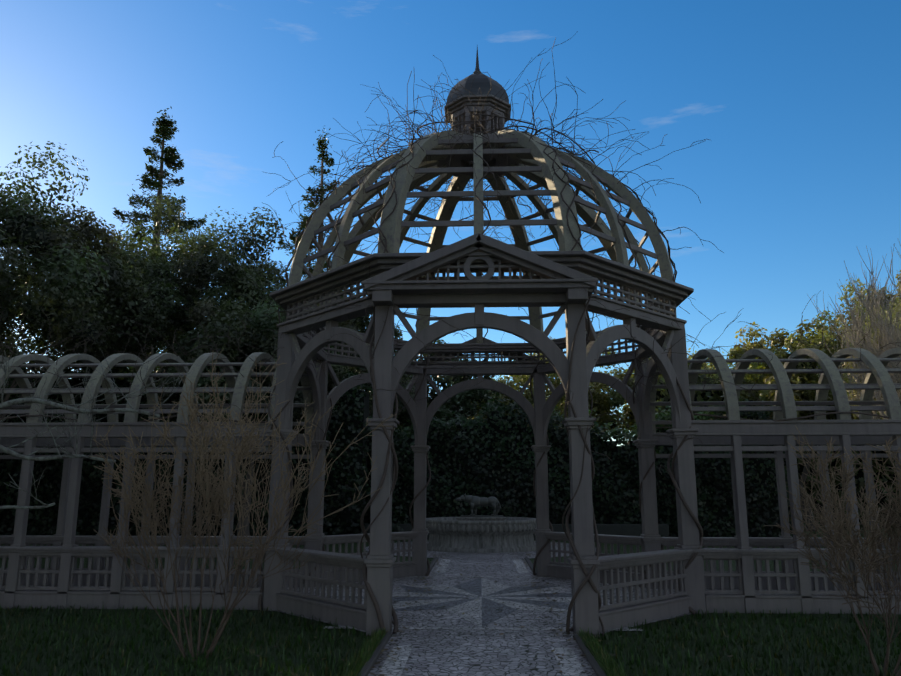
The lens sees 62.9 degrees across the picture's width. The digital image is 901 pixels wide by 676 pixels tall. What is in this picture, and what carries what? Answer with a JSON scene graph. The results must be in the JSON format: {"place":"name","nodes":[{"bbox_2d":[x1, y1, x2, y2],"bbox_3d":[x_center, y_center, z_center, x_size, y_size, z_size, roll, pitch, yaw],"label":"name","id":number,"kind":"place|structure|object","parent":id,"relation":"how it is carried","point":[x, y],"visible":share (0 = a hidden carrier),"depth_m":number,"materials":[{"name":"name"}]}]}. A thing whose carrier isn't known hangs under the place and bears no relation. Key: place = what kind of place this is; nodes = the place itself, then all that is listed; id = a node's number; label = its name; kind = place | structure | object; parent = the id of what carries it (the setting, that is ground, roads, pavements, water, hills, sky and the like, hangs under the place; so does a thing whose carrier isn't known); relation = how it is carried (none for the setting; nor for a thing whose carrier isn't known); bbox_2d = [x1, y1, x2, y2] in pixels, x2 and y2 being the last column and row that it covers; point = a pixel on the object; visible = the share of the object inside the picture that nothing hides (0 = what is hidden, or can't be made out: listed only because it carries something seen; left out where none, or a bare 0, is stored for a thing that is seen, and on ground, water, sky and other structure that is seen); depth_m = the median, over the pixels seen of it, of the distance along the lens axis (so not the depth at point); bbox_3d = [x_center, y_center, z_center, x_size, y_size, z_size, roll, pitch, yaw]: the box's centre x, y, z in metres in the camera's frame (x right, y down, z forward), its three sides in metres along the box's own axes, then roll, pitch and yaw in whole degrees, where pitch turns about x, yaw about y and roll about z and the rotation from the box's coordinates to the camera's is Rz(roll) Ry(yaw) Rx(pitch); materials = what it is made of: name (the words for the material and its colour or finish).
{"place":"outdoors","nodes":[
{"label":"outdoors","id":0,"kind":"place"},
{"bbox_2d":[0,31,900,635],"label":"climbing vine","id":1,"kind":"object","parent":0,"point":[432,131],"depth_m":10.48,"materials":[{"name":"brown plant"}]},
{"bbox_2d":[0,528,900,675],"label":"lawn ground","id":2,"kind":"structure","parent":0,"point":[157,648],"depth_m":8.21,"materials":[{"name":"green plant"}]},
{"bbox_2d":[0,270,30,356],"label":"olive tree","id":3,"kind":"object","parent":2,"relation":"on","point":[10,335],"visible":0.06,"depth_m":32.96,"materials":[{"name":"green plant"}]},
{"bbox_2d":[0,328,50,396],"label":"tree","id":4,"kind":"object","parent":2,"relation":"on","point":[17,353],"depth_m":42.66,"materials":[{"name":"green plant"}]},
{"bbox_2d":[0,163,144,381],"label":"olive tree","id":5,"kind":"object","parent":2,"relation":"on","point":[4,331],"depth_m":27.89,"materials":[{"name":"green plant"}]},
{"bbox_2d":[0,141,170,420],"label":"olive tree","id":6,"kind":"object","parent":2,"relation":"on","point":[63,261],"depth_m":20.09,"materials":[{"name":"green plant"}]},
{"bbox_2d":[8,227,249,382],"bbox_3d":[-12.825,1.657,31.861,10.156,12.888,9.258,0,-12,2],"label":"olive tree","id":7,"kind":"object","parent":2,"relation":"on","point":[37,340],"depth_m":30.27,"materials":[{"name":"green plant"}]},
{"bbox_2d":[75,328,195,383],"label":"tree","id":8,"kind":"object","parent":2,"relation":"on","point":[153,354],"depth_m":42.47,"materials":[{"name":"green plant"}]},
{"bbox_2d":[88,107,207,360],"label":"tall conifer","id":9,"kind":"object","parent":2,"relation":"on","point":[167,151],"depth_m":41.93,"materials":[{"name":"green plant"}]},
{"bbox_2d":[53,194,318,385],"bbox_3d":[-9.506,0.860,27.142,9.703,12.538,9.844,0,-12,2],"label":"olive tree","id":10,"kind":"object","parent":2,"relation":"on","point":[229,271],"depth_m":25.74,"materials":[{"name":"green plant"}]},
{"bbox_2d":[0,351,372,535],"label":"ivy hedge","id":11,"kind":"object","parent":2,"relation":"on","point":[39,513],"depth_m":24.68,"materials":[{"name":"green plant"}]},
{"bbox_2d":[89,349,395,659],"bbox_3d":[-2.018,1.667,7.492,3.492,3.070,2.720,-4,-12,18],"label":"bare shrub","id":12,"kind":"object","parent":2,"relation":"on","point":[207,495],"visible":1,"depth_m":7.42,"materials":[{"name":"brown plant"}]},
{"bbox_2d":[143,297,350,545],"bbox_3d":[-6.173,2.502,22.332,6.271,7.377,6.168,0,-12,2],"label":"olive tree","id":13,"kind":"object","parent":2,"relation":"on","point":[261,340],"depth_m":21.25,"materials":[{"name":"green plant"}]},
{"bbox_2d":[277,128,355,371],"bbox_3d":[-7.060,-1.262,38.278,5.123,21.128,5.519,0,-12,2],"label":"tall conifer","id":14,"kind":"object","parent":2,"relation":"on","point":[323,151],"depth_m":39.08,"materials":[{"name":"green plant"}]},
{"bbox_2d":[240,276,414,416],"bbox_3d":[-4.861,2.487,28.489,7.590,9.893,7.816,0,-12,2],"label":"olive tree","id":15,"kind":"object","parent":2,"relation":"on","point":[360,324],"depth_m":27.52,"materials":[{"name":"green plant"}]},
{"bbox_2d":[369,339,501,434],"bbox_3d":[-0.824,4.959,39.978,7.950,9.661,8.778,0,-12,2],"label":"tree","id":16,"kind":"object","parent":2,"relation":"on","point":[467,398],"depth_m":37.31,"materials":[{"name":"green plant"}]},
{"bbox_2d":[288,524,668,539],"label":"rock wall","id":17,"kind":"structure","parent":2,"relation":"on","point":[625,529],"depth_m":24.20,"materials":[{"name":"grey stone"}]},
{"bbox_2d":[330,627,627,675],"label":"edge grass","id":18,"kind":"structure","parent":2,"relation":"on","point":[371,646],"depth_m":7.06,"materials":[{"name":"green plant"}]},
{"bbox_2d":[84,541,898,675],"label":"paved path","id":19,"kind":"structure","parent":2,"relation":"on","point":[451,640],"depth_m":9.36,"materials":[{"name":"stone"}]},
{"bbox_2d":[0,352,313,609],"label":"pergola","id":20,"kind":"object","parent":19,"relation":"on","point":[63,580],"depth_m":10.87,"materials":[{"name":"grey wood"}]},
{"bbox_2d":[180,552,732,675],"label":"leaf litter","id":21,"kind":"object","parent":19,"relation":"on","point":[428,589],"visible":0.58,"depth_m":8.78,"materials":[{"name":"brown plant"}]},
{"bbox_2d":[426,517,536,552],"bbox_3d":[0.869,5.536,20.853,3.290,0.820,3.290,0,-12,2],"label":"fountain basin","id":22,"kind":"object","parent":19,"relation":"on","point":[507,535],"visible":0.83,"depth_m":19.53,"materials":[{"name":"stone"}]},
{"bbox_2d":[456,517,505,520],"bbox_3d":[0.869,5.271,20.907,1.440,0.362,0.600,0,-12,2],"label":"statue pedestal","id":23,"kind":"object","parent":22,"relation":"on","point":[481,518],"visible":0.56,"depth_m":20.68,"materials":[{"name":"stone"}]},
{"bbox_2d":[456,493,503,516],"bbox_3d":[0.825,4.765,21.012,1.357,0.657,0.343,0,-12,2],"label":"wolf statue","id":24,"kind":"object","parent":23,"relation":"on","point":[474,502],"visible":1,"depth_m":20.95,"materials":[{"name":"grey stone"}]},
{"bbox_2d":[358,557,605,675],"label":"path kerbs","id":25,"kind":"structure","parent":19,"relation":"on","point":[590,658],"depth_m":7.35,"materials":[{"name":"stone"}]},
{"bbox_2d":[263,95,705,637],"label":"pavilion","id":26,"kind":"structure","parent":19,"relation":"on","point":[396,280],"depth_m":10.24,"materials":[{"name":"paint"}]},
{"bbox_2d":[446,47,508,104],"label":"lantern roof","id":27,"kind":"structure","parent":26,"relation":"on","point":[484,83],"depth_m":12.63,"materials":[{"name":"grey metal"}]},
{"bbox_2d":[649,348,900,613],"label":"pergola","id":28,"kind":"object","parent":19,"relation":"on","point":[794,585],"depth_m":10.54,"materials":[{"name":"grey wood"}]},
{"bbox_2d":[466,336,625,438],"bbox_3d":[5.280,5.109,42.682,9.635,10.442,9.542,0,-12,2],"label":"tree","id":29,"kind":"object","parent":2,"relation":"on","point":[556,383],"depth_m":39.92,"materials":[{"name":"green plant"}]},
{"bbox_2d":[335,392,792,536],"bbox_3d":[3.798,4.315,25.538,15.334,5.230,2.630,0,-12,2],"label":"ivy hedge","id":30,"kind":"object","parent":2,"relation":"on","point":[502,408],"depth_m":25.20,"materials":[{"name":"green plant"}]},
{"bbox_2d":[588,347,719,440],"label":"tree","id":31,"kind":"object","parent":2,"relation":"on","point":[614,398],"depth_m":40.02,"materials":[{"name":"green plant"}]},
{"bbox_2d":[687,348,784,382],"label":"tree","id":32,"kind":"object","parent":2,"relation":"on","point":[714,377],"visible":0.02,"depth_m":42.79,"materials":[{"name":"green plant"}]},
{"bbox_2d":[633,356,900,528],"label":"hedge","id":33,"kind":"object","parent":2,"relation":"on","point":[716,397],"depth_m":32.08,"materials":[{"name":"green plant"}]},
{"bbox_2d":[711,317,882,530],"bbox_3d":[14.717,3.464,30.384,7.080,8.728,6.617,0,-12,2],"label":"screen tree","id":34,"kind":"object","parent":2,"relation":"on","point":[799,378],"depth_m":30.14,"materials":[{"name":"green plant"}]},
{"bbox_2d":[764,425,900,675],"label":"bare shrub","id":35,"kind":"object","parent":2,"relation":"on","point":[841,534],"visible":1,"depth_m":6.71,"materials":[{"name":"brown plant"}]},
{"bbox_2d":[806,238,900,453],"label":"bare tree","id":36,"kind":"object","parent":2,"relation":"on","point":[890,331],"visible":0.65,"depth_m":18.18,"materials":[{"name":"brown plant"}]},
{"bbox_2d":[813,270,900,342],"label":"tree","id":37,"kind":"object","parent":2,"relation":"on","point":[845,301],"visible":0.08,"depth_m":40.22,"materials":[{"name":"green plant"}]},
{"bbox_2d":[836,282,900,349],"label":"tree","id":38,"kind":"object","parent":2,"relation":"on","point":[898,295],"visible":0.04,"depth_m":32.05,"materials":[{"name":"green plant"}]},
{"bbox_2d":[842,299,900,451],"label":"olive tree","id":39,"kind":"object","parent":2,"relation":"on","point":[854,391],"depth_m":23.82,"materials":[{"name":"green plant"}]},
{"bbox_2d":[0,0,900,445],"label":"sky","id":40,"kind":"structure","parent":0,"point":[797,103],"materials":[{"name":"blue"}]}
]}

